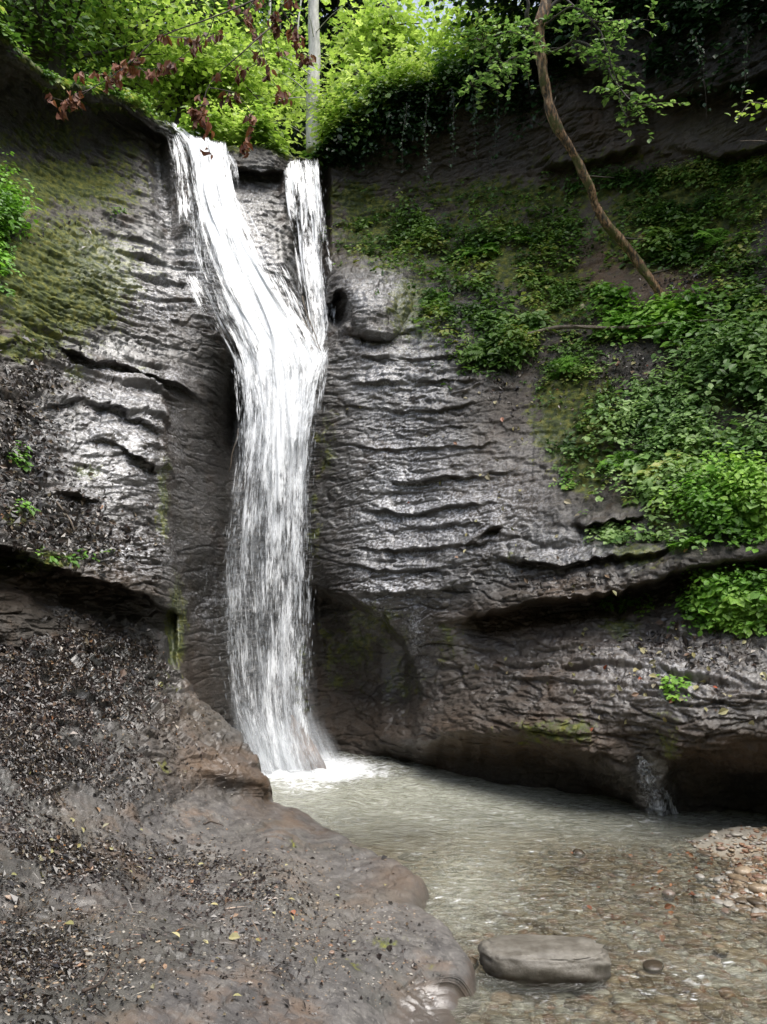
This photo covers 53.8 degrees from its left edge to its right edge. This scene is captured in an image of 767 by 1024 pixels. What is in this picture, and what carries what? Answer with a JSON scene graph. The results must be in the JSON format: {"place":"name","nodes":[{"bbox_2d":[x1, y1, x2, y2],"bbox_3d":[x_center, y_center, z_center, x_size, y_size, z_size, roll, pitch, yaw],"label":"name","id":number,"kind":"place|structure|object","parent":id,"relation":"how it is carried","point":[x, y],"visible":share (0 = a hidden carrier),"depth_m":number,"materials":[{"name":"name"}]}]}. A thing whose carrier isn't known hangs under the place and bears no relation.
{"place":"outdoors","nodes":[
{"label":"outdoors","id":0,"kind":"place"},
{"bbox_2d":[0,602,481,1023],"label":"rock bank","id":1,"kind":"object","parent":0,"point":[452,969],"visible":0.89,"depth_m":3.73,"materials":[{"name":"stone"}]},
{"bbox_2d":[81,969,110,992],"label":"twig","id":2,"kind":"object","parent":1,"relation":"on","point":[84,990],"visible":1,"depth_m":2.50,"materials":[{"name":"brown wood"}]},
{"bbox_2d":[0,649,433,1023],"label":"twig litter","id":3,"kind":"object","parent":1,"relation":"on","point":[130,948],"visible":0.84,"depth_m":3.31,"materials":[{"name":"brown plant"}]},
{"bbox_2d":[1,697,433,1010],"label":"grit","id":4,"kind":"object","parent":1,"relation":"on","point":[140,961],"visible":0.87,"depth_m":3.22,"materials":[{"name":"grey gravel"}]},
{"bbox_2d":[0,605,442,1023],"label":"leaf litter","id":5,"kind":"object","parent":1,"relation":"on","point":[38,701],"visible":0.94,"depth_m":4.19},
{"bbox_2d":[469,957,478,969],"bbox_3d":[0.412,2.169,3.628,0.099,0.059,0.073,6,-9,-39],"label":"cobble","id":6,"kind":"object","parent":1,"relation":"on","point":[474,961],"visible":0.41,"depth_m":3.61,"materials":[{"name":"stone"}]},
{"bbox_2d":[96,0,539,101],"label":"sky","id":7,"kind":"structure","parent":0,"point":[449,5],"materials":[{"name":"white"}]},
{"bbox_2d":[0,0,766,830],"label":"cliff","id":8,"kind":"structure","parent":0,"point":[404,626],"depth_m":8.70,"materials":[{"name":"stone"}]},
{"bbox_2d":[0,147,43,302],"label":"leafy plant","id":9,"kind":"object","parent":8,"relation":"on","point":[13,202],"visible":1,"depth_m":7.57,"materials":[{"name":"green plant"}]},
{"bbox_2d":[56,501,74,530],"bbox_3d":[-2.559,0.034,6.084,0.173,0.240,0.020,-1,-7,5],"label":"fallen stick","id":10,"kind":"object","parent":8,"relation":"on","point":[59,505],"visible":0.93,"depth_m":6.08,"materials":[{"name":"brown wood"}]},
{"bbox_2d":[0,0,164,122],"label":"ground cover","id":11,"kind":"object","parent":8,"relation":"on","point":[135,100],"visible":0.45,"depth_m":9.35,"materials":[{"name":"green plant"}]},
{"bbox_2d":[0,0,223,99],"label":"broadleaf tree","id":12,"kind":"object","parent":8,"relation":"on","point":[51,47],"visible":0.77,"depth_m":12.29,"materials":[{"name":"green plant"}]},
{"bbox_2d":[126,43,148,93],"bbox_3d":[-4.833,-8.877,14.210,1.054,2.569,0.873,0,-7,0],"label":"sapling","id":13,"kind":"object","parent":8,"relation":"on","point":[143,44],"visible":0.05,"depth_m":14.06,"materials":[{"name":"green plant"}]},
{"bbox_2d":[26,0,259,120],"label":"broadleaf tree","id":14,"kind":"object","parent":8,"relation":"on","point":[117,31],"visible":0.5,"depth_m":13.29,"materials":[{"name":"green plant"}]},
{"bbox_2d":[45,0,315,158],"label":"withered branch","id":15,"kind":"object","parent":8,"relation":"hanging from","point":[195,114],"visible":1,"depth_m":6.51,"materials":[{"name":"brown plant"}]},
{"bbox_2d":[100,1,305,153],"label":"broadleaf tree","id":16,"kind":"object","parent":8,"relation":"on","point":[253,82],"visible":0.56,"depth_m":14.11,"materials":[{"name":"green plant"}]},
{"bbox_2d":[155,50,271,110],"bbox_3d":[-3.180,-7.923,14.034,2.167,0.983,1.017,0,-7,0],"label":"sapling","id":17,"kind":"object","parent":8,"relation":"on","point":[184,84],"visible":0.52,"depth_m":14.03,"materials":[{"name":"brown plant"}]},
{"bbox_2d":[128,0,324,69],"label":"broadleaf tree","id":18,"kind":"object","parent":8,"relation":"on","point":[212,5],"visible":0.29,"depth_m":15.93,"materials":[{"name":"green plant"}]},
{"bbox_2d":[229,428,238,470],"bbox_3d":[-1.736,-0.723,8.810,0.033,0.537,0.127,-7,-10,44],"label":"root","id":19,"kind":"object","parent":8,"relation":"hanging from","point":[234,447],"visible":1,"depth_m":8.80,"materials":[{"name":"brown wood"}]},
{"bbox_2d":[173,123,326,773],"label":"waterfall","id":20,"kind":"structure","parent":8,"relation":"on","point":[269,328],"depth_m":8.65,"materials":[{"name":"liquid"}]},
{"bbox_2d":[211,0,328,139],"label":"broadleaf tree","id":21,"kind":"object","parent":8,"relation":"on","point":[285,66],"visible":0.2,"depth_m":15.97,"materials":[{"name":"green plant"}]},
{"bbox_2d":[243,0,304,134],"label":"tall tree","id":22,"kind":"object","parent":8,"relation":"on","point":[269,4],"visible":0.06,"depth_m":16.95,"materials":[{"name":"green plant"}]},
{"bbox_2d":[282,0,307,69],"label":"sapling","id":23,"kind":"object","parent":8,"relation":"on","point":[299,30],"visible":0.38,"depth_m":16.87,"materials":[{"name":"green plant"}]},
{"bbox_2d":[177,32,436,157],"bbox_3d":[-1.154,-6.472,12.697,4.012,2.509,3.717,0,-7,0],"label":"ground cover","id":24,"kind":"object","parent":8,"relation":"on","point":[262,133],"visible":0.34,"depth_m":11.64,"materials":[{"name":"green plant"}]},
{"bbox_2d":[295,300,319,352],"bbox_3d":[-0.971,-2.391,9.755,0.505,0.830,0.049,-7,-10,44],"label":"fallen stick","id":25,"kind":"object","parent":8,"relation":"on","point":[307,326],"visible":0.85,"depth_m":9.79,"materials":[{"name":"wood"}]},
{"bbox_2d":[273,0,344,152],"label":"tall tree","id":26,"kind":"object","parent":8,"relation":"on","point":[313,31],"visible":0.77,"depth_m":12.96,"materials":[{"name":"grey plant"}]},
{"bbox_2d":[285,160,334,387],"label":"waterfall","id":27,"kind":"structure","parent":8,"relation":"on","point":[314,279],"depth_m":11.03,"materials":[{"name":"liquid"}]},
{"bbox_2d":[302,296,320,350],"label":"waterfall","id":28,"kind":"object","parent":8,"relation":"on","point":[309,321],"visible":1,"depth_m":9.86,"materials":[{"name":"white liquid"}]},
{"bbox_2d":[7,187,691,702],"bbox_3d":[-0.301,-1.764,8.404,6.345,7.052,5.699,0,-7,0],"label":"ground cover","id":29,"kind":"object","parent":8,"relation":"on","point":[603,605],"visible":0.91,"depth_m":5.99,"materials":[{"name":"green plant"}]},
{"bbox_2d":[275,19,453,144],"bbox_3d":[-0.279,-6.855,13.002,3.015,1.747,3.405,5,-9,-35],"label":"broadleaf tree","id":30,"kind":"object","parent":8,"relation":"on","point":[343,76],"visible":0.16,"depth_m":12.40,"materials":[{"name":"green plant"}]},
{"bbox_2d":[284,0,455,91],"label":"broadleaf tree","id":31,"kind":"object","parent":8,"relation":"on","point":[376,40],"visible":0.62,"depth_m":13.64,"materials":[{"name":"green plant"}]},
{"bbox_2d":[361,242,380,255],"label":"fern","id":32,"kind":"object","parent":8,"relation":"on","point":[374,246],"visible":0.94,"depth_m":11.19,"materials":[{"name":"green plant"}]},
{"bbox_2d":[0,198,766,718],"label":"leaf litter","id":33,"kind":"object","parent":8,"relation":"on","point":[8,464],"visible":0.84,"depth_m":6.30,"materials":[{"name":"brown plant"}]},
{"bbox_2d":[397,102,410,175],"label":"hanging vine","id":34,"kind":"object","parent":8,"relation":"hanging from","point":[404,117],"visible":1,"depth_m":11.51,"materials":[{"name":"green plant"}]},
{"bbox_2d":[421,92,430,194],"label":"hanging vine","id":35,"kind":"object","parent":8,"relation":"hanging from","point":[426,134],"visible":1,"depth_m":11.41,"materials":[{"name":"green plant"}]},
{"bbox_2d":[417,289,450,303],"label":"fern","id":36,"kind":"object","parent":8,"relation":"on","point":[438,296],"visible":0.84,"depth_m":10.09,"materials":[{"name":"green plant"}]},
{"bbox_2d":[300,0,590,181],"bbox_3d":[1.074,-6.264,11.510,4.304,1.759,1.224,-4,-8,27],"label":"ground cover","id":37,"kind":"object","parent":8,"relation":"on","point":[412,130],"visible":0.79,"depth_m":11.65,"materials":[{"name":"green plant"}]},
{"bbox_2d":[447,88,458,186],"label":"hanging vine","id":38,"kind":"object","parent":8,"relation":"hanging from","point":[453,108],"visible":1,"depth_m":11.29,"materials":[{"name":"green plant"}]},
{"bbox_2d":[385,0,531,76],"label":"broadleaf tree","id":39,"kind":"object","parent":8,"relation":"on","point":[442,32],"visible":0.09,"depth_m":12.63,"materials":[{"name":"green plant"}]},
{"bbox_2d":[314,176,615,364],"bbox_3d":[0.711,-3.527,10.628,4.847,3.907,2.332,-4,-8,26],"label":"ground cover","id":40,"kind":"object","parent":8,"relation":"on","point":[442,309],"visible":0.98,"depth_m":10.50,"materials":[{"name":"green plant"}]},
{"bbox_2d":[468,93,479,170],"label":"hanging vine","id":41,"kind":"object","parent":8,"relation":"hanging from","point":[474,114],"visible":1,"depth_m":11.23,"materials":[{"name":"green plant"}]},
{"bbox_2d":[453,241,502,259],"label":"fern","id":42,"kind":"object","parent":8,"relation":"on","point":[485,247],"visible":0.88,"depth_m":10.70,"materials":[{"name":"green plant"}]},
{"bbox_2d":[462,336,511,367],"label":"fern","id":43,"kind":"object","parent":8,"relation":"on","point":[479,351],"visible":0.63,"depth_m":9.13,"materials":[{"name":"green plant"}]},
{"bbox_2d":[398,0,579,51],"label":"broadleaf tree","id":44,"kind":"object","parent":8,"relation":"on","point":[504,12],"visible":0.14,"depth_m":11.32,"materials":[{"name":"green plant"}]},
{"bbox_2d":[430,312,557,379],"bbox_3d":[1.347,-1.976,9.234,1.586,0.882,0.742,0,-7,0],"label":"leafy plant","id":45,"kind":"object","parent":8,"relation":"on","point":[517,341],"visible":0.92,"depth_m":9.11,"materials":[{"name":"green plant"}]},
{"bbox_2d":[489,92,502,187],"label":"hanging vine","id":46,"kind":"object","parent":8,"relation":"hanging from","point":[492,134],"visible":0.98,"depth_m":11.16,"materials":[{"name":"green plant"}]},
{"bbox_2d":[449,307,554,338],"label":"leafy plant","id":47,"kind":"object","parent":8,"relation":"on","point":[527,317],"visible":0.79,"depth_m":9.47,"materials":[{"name":"green plant"}]},
{"bbox_2d":[507,234,537,243],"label":"fern","id":48,"kind":"object","parent":8,"relation":"on","point":[515,236],"visible":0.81,"depth_m":10.64,"materials":[{"name":"green plant"}]},
{"bbox_2d":[516,322,539,337],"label":"fern","id":49,"kind":"object","parent":8,"relation":"on","point":[532,326],"visible":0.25,"depth_m":9.34,"materials":[{"name":"green plant"}]},
{"bbox_2d":[458,291,638,513],"bbox_3d":[2.099,-1.392,8.753,1.582,3.168,2.229,4,-8,-27],"label":"ground cover","id":50,"kind":"object","parent":8,"relation":"on","point":[561,349],"visible":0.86,"depth_m":8.68,"materials":[{"name":"green plant"}]},
{"bbox_2d":[544,354,581,379],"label":"fern","id":51,"kind":"object","parent":8,"relation":"on","point":[563,364],"visible":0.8,"depth_m":8.77,"materials":[{"name":"green plant"}]},
{"bbox_2d":[450,0,698,334],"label":"leaning tree","id":52,"kind":"object","parent":8,"relation":"on","point":[541,52],"visible":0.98,"depth_m":8.41,"materials":[{"name":"green plant"}]},
{"bbox_2d":[585,330,627,342],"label":"fern","id":53,"kind":"object","parent":8,"relation":"on","point":[604,332],"visible":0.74,"depth_m":8.92,"materials":[{"name":"green plant"}]},
{"bbox_2d":[583,522,642,545],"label":"leafy plant","id":54,"kind":"object","parent":8,"relation":"on","point":[610,532],"visible":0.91,"depth_m":7.04,"materials":[{"name":"green plant"}]},
{"bbox_2d":[595,450,643,470],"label":"fern","id":55,"kind":"object","parent":8,"relation":"on","point":[615,463],"visible":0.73,"depth_m":7.63,"materials":[{"name":"green plant"}]},
{"bbox_2d":[584,281,665,348],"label":"leafy plant","id":56,"kind":"object","parent":8,"relation":"on","point":[621,318],"visible":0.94,"depth_m":9.06,"materials":[{"name":"green plant"}]},
{"bbox_2d":[499,150,766,310],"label":"ground cover","id":57,"kind":"object","parent":8,"relation":"on","point":[692,172],"visible":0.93,"depth_m":9.97,"materials":[{"name":"green plant"}]},
{"bbox_2d":[635,233,649,257],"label":"fern","id":58,"kind":"object","parent":8,"relation":"on","point":[643,247],"visible":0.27,"depth_m":9.72,"materials":[{"name":"green plant"}]},
{"bbox_2d":[531,0,766,173],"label":"ground cover","id":59,"kind":"object","parent":8,"relation":"on","point":[677,10],"visible":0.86,"depth_m":9.40,"materials":[{"name":"green plant"}]},
{"bbox_2d":[636,755,678,815],"bbox_3d":[2.201,2.216,6.138,0.203,0.586,0.582,-6,-9,40],"label":"water trickle","id":60,"kind":"object","parent":8,"relation":"on","point":[657,808],"visible":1,"depth_m":6.11,"materials":[{"name":"grey liquid"}]},
{"bbox_2d":[594,217,721,278],"bbox_3d":[3.529,-3.215,9.612,1.707,1.232,0.730,-6,-9,42],"label":"leafy plant","id":61,"kind":"object","parent":8,"relation":"on","point":[666,241],"visible":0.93,"depth_m":9.47,"materials":[{"name":"green plant"}]},
{"bbox_2d":[587,365,733,461],"bbox_3d":[2.843,-0.979,7.778,1.178,1.248,1.303,0,-7,0],"label":"leafy plant","id":62,"kind":"object","parent":8,"relation":"on","point":[676,402],"visible":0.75,"depth_m":7.78,"materials":[{"name":"green plant"}]},
{"bbox_2d":[563,364,766,553],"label":"ground cover","id":63,"kind":"object","parent":8,"relation":"on","point":[649,455],"visible":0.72,"depth_m":7.20,"materials":[{"name":"green plant"}]},
{"bbox_2d":[568,156,766,406],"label":"ground cover","id":64,"kind":"object","parent":8,"relation":"on","point":[678,212],"visible":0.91,"depth_m":9.52,"materials":[{"name":"green plant"}]},
{"bbox_2d":[608,425,728,510],"bbox_3d":[2.712,-0.380,7.181,0.720,0.912,1.120,6,-9,-40],"label":"leafy plant","id":65,"kind":"object","parent":8,"relation":"on","point":[657,463],"visible":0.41,"depth_m":7.13,"materials":[{"name":"green plant"}]},
{"bbox_2d":[641,414,696,439],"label":"fern","id":66,"kind":"object","parent":8,"relation":"on","point":[695,420],"visible":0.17,"depth_m":7.49,"materials":[{"name":"green plant"}]},
{"bbox_2d":[633,278,732,351],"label":"leafy plant","id":67,"kind":"object","parent":8,"relation":"on","point":[672,310],"visible":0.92,"depth_m":8.58,"materials":[{"name":"green plant"}]},
{"bbox_2d":[665,535,707,553],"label":"moss","id":68,"kind":"object","parent":8,"relation":"on","point":[692,538],"visible":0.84,"depth_m":6.37,"materials":[{"name":"green plant"}]},
{"bbox_2d":[609,286,766,421],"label":"leafy plant","id":69,"kind":"object","parent":8,"relation":"on","point":[731,355],"visible":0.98,"depth_m":7.58,"materials":[{"name":"green plant"}]},
{"bbox_2d":[688,32,710,122],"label":"hanging vine","id":70,"kind":"object","parent":8,"relation":"hanging from","point":[699,60],"visible":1,"depth_m":9.02,"materials":[{"name":"green plant"}]},
{"bbox_2d":[681,323,719,347],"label":"fern","id":71,"kind":"object","parent":8,"relation":"on","point":[691,343],"visible":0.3,"depth_m":8.25,"materials":[{"name":"green plant"}]},
{"bbox_2d":[648,437,766,552],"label":"leafy plant","id":72,"kind":"object","parent":8,"relation":"on","point":[717,499],"visible":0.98,"depth_m":6.39,"materials":[{"name":"green plant"}]},
{"bbox_2d":[693,227,727,249],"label":"fern","id":73,"kind":"object","parent":8,"relation":"on","point":[716,238],"visible":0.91,"depth_m":9.16,"materials":[{"name":"green plant"}]},
{"bbox_2d":[667,561,766,638],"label":"leafy plant","id":74,"kind":"object","parent":8,"relation":"on","point":[736,602],"visible":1,"depth_m":6.13,"materials":[{"name":"green plant"}]},
{"bbox_2d":[700,279,766,335],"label":"leafy plant","id":75,"kind":"object","parent":8,"relation":"on","point":[741,298],"visible":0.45,"depth_m":8.21,"materials":[{"name":"green plant"}]},
{"bbox_2d":[710,423,766,461],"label":"fern","id":76,"kind":"object","parent":8,"relation":"on","point":[746,442],"visible":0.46,"depth_m":7.03,"materials":[{"name":"green plant"}]},
{"bbox_2d":[737,13,753,103],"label":"hanging vine","id":77,"kind":"object","parent":8,"relation":"hanging from","point":[746,55],"visible":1,"depth_m":8.63,"materials":[{"name":"green plant"}]},
{"bbox_2d":[725,90,766,141],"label":"leafy branch","id":78,"kind":"object","parent":8,"relation":"attached to","point":[757,105],"visible":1,"depth_m":7.00,"materials":[{"name":"green plant"}]},
{"bbox_2d":[11,223,766,995],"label":"fallen leaves","id":79,"kind":"object","parent":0,"point":[653,661],"depth_m":6.56,"materials":[{"name":"brown plant"}]},
{"bbox_2d":[258,752,766,1023],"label":"water","id":80,"kind":"structure","parent":0,"point":[338,787],"depth_m":6.16,"materials":[{"name":"grey liquid"}]},
{"bbox_2d":[288,715,325,770],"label":"waterfall","id":81,"kind":"object","parent":80,"relation":"in","point":[314,757],"visible":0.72,"depth_m":7.86,"materials":[{"name":"white liquid"}]},
{"bbox_2d":[572,849,584,858],"bbox_3d":[1.351,2.368,5.241,0.085,0.061,0.093,0,-7,0],"label":"cobble","id":82,"kind":"object","parent":80,"relation":"in","point":[579,851],"visible":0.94,"depth_m":5.21,"materials":[{"name":"grey stone"}]},
{"bbox_2d":[570,825,760,941],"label":"fallen leaves","id":83,"kind":"object","parent":80,"relation":"on","point":[667,906],"visible":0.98,"depth_m":4.46,"materials":[{"name":"brown plant"}]},
{"bbox_2d":[313,813,766,1023],"bbox_3d":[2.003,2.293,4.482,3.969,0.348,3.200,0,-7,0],"label":"gravel","id":84,"kind":"structure","parent":0,"point":[737,890],"depth_m":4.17,"materials":[{"name":"gravel"}]},
{"bbox_2d":[477,934,611,991],"bbox_3d":[0.761,2.136,3.569,0.624,0.196,0.309,0,-7,0],"label":"boulder","id":85,"kind":"object","parent":84,"relation":"on","point":[533,959],"visible":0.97,"depth_m":3.47,"materials":[{"name":"grey stone"}]},
{"bbox_2d":[642,959,663,972],"bbox_3d":[1.289,2.166,3.612,0.107,0.034,0.107,0,-7,0],"label":"cobble","id":86,"kind":"object","parent":84,"relation":"on","point":[654,965],"visible":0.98,"depth_m":3.59,"materials":[{"name":"stone"}]},
{"bbox_2d":[662,889,675,899],"bbox_3d":[1.697,2.275,4.501,0.079,0.053,0.073,0,-7,0],"label":"cobble","id":87,"kind":"object","parent":84,"relation":"on","point":[669,891],"visible":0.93,"depth_m":4.48,"materials":[{"name":"beige stone"}]},
{"bbox_2d":[695,873,704,880],"bbox_3d":[2.002,2.310,4.780,0.058,0.043,0.066,0,-7,0],"label":"cobble","id":88,"kind":"object","parent":84,"relation":"on","point":[699,876],"visible":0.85,"depth_m":4.77,"materials":[{"name":"grey stone"}]},
{"bbox_2d":[712,944,728,955],"bbox_3d":[1.683,2.187,3.781,0.073,0.041,0.087,0,-7,0],"label":"cobble","id":89,"kind":"object","parent":84,"relation":"on","point":[720,946],"visible":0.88,"depth_m":3.76,"materials":[{"name":"beige stone"}]},
{"bbox_2d":[734,866,752,875],"bbox_3d":[2.246,2.233,4.701,0.132,0.060,0.095,0,-7,0],"label":"cobble","id":90,"kind":"object","parent":84,"relation":"on","point":[742,870],"visible":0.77,"depth_m":4.68,"materials":[{"name":"beige stone"}]},
{"bbox_2d":[748,883,766,893],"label":"cobble","id":91,"kind":"object","parent":84,"relation":"on","point":[754,888],"visible":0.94,"depth_m":4.40,"materials":[{"name":"beige stone"}]},
{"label":"hill","id":92,"kind":"structure","parent":0,"visible":0},
{"bbox_2d":[39,1,163,94],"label":"conifer","id":93,"kind":"object","parent":92,"relation":"on","point":[71,67],"visible":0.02,"depth_m":21.20,"materials":[{"name":"green plant"}]},
{"bbox_2d":[131,5,177,119],"bbox_3d":[-8.661,-14.470,28.205,7.125,19.000,7.475,0,-7,0],"label":"conifer","id":94,"kind":"object","parent":92,"relation":"on","point":[147,61],"visible":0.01,"depth_m":27.43,"materials":[{"name":"green plant"}]},
{"bbox_2d":[140,0,248,145],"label":"conifer","id":95,"kind":"object","parent":92,"relation":"on","point":[168,112],"depth_m":22.69,"materials":[{"name":"green plant"}]},
{"bbox_2d":[236,0,307,157],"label":"conifer","id":96,"kind":"object","parent":92,"relation":"on","point":[282,24],"visible":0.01,"depth_m":27.24,"materials":[{"name":"green plant"}]},
{"bbox_2d":[285,7,309,156],"bbox_3d":[-3.850,-14.987,32.201,7.967,19.000,7.711,0,-7,0],"label":"conifer","id":97,"kind":"object","parent":92,"relation":"on","point":[303,68],"depth_m":31.92,"materials":[{"name":"green plant"}]},
{"bbox_2d":[254,0,397,157],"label":"conifer","id":98,"kind":"object","parent":92,"relation":"on","point":[333,5],"visible":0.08,"depth_m":23.89,"materials":[{"name":"green plant"}]}
]}

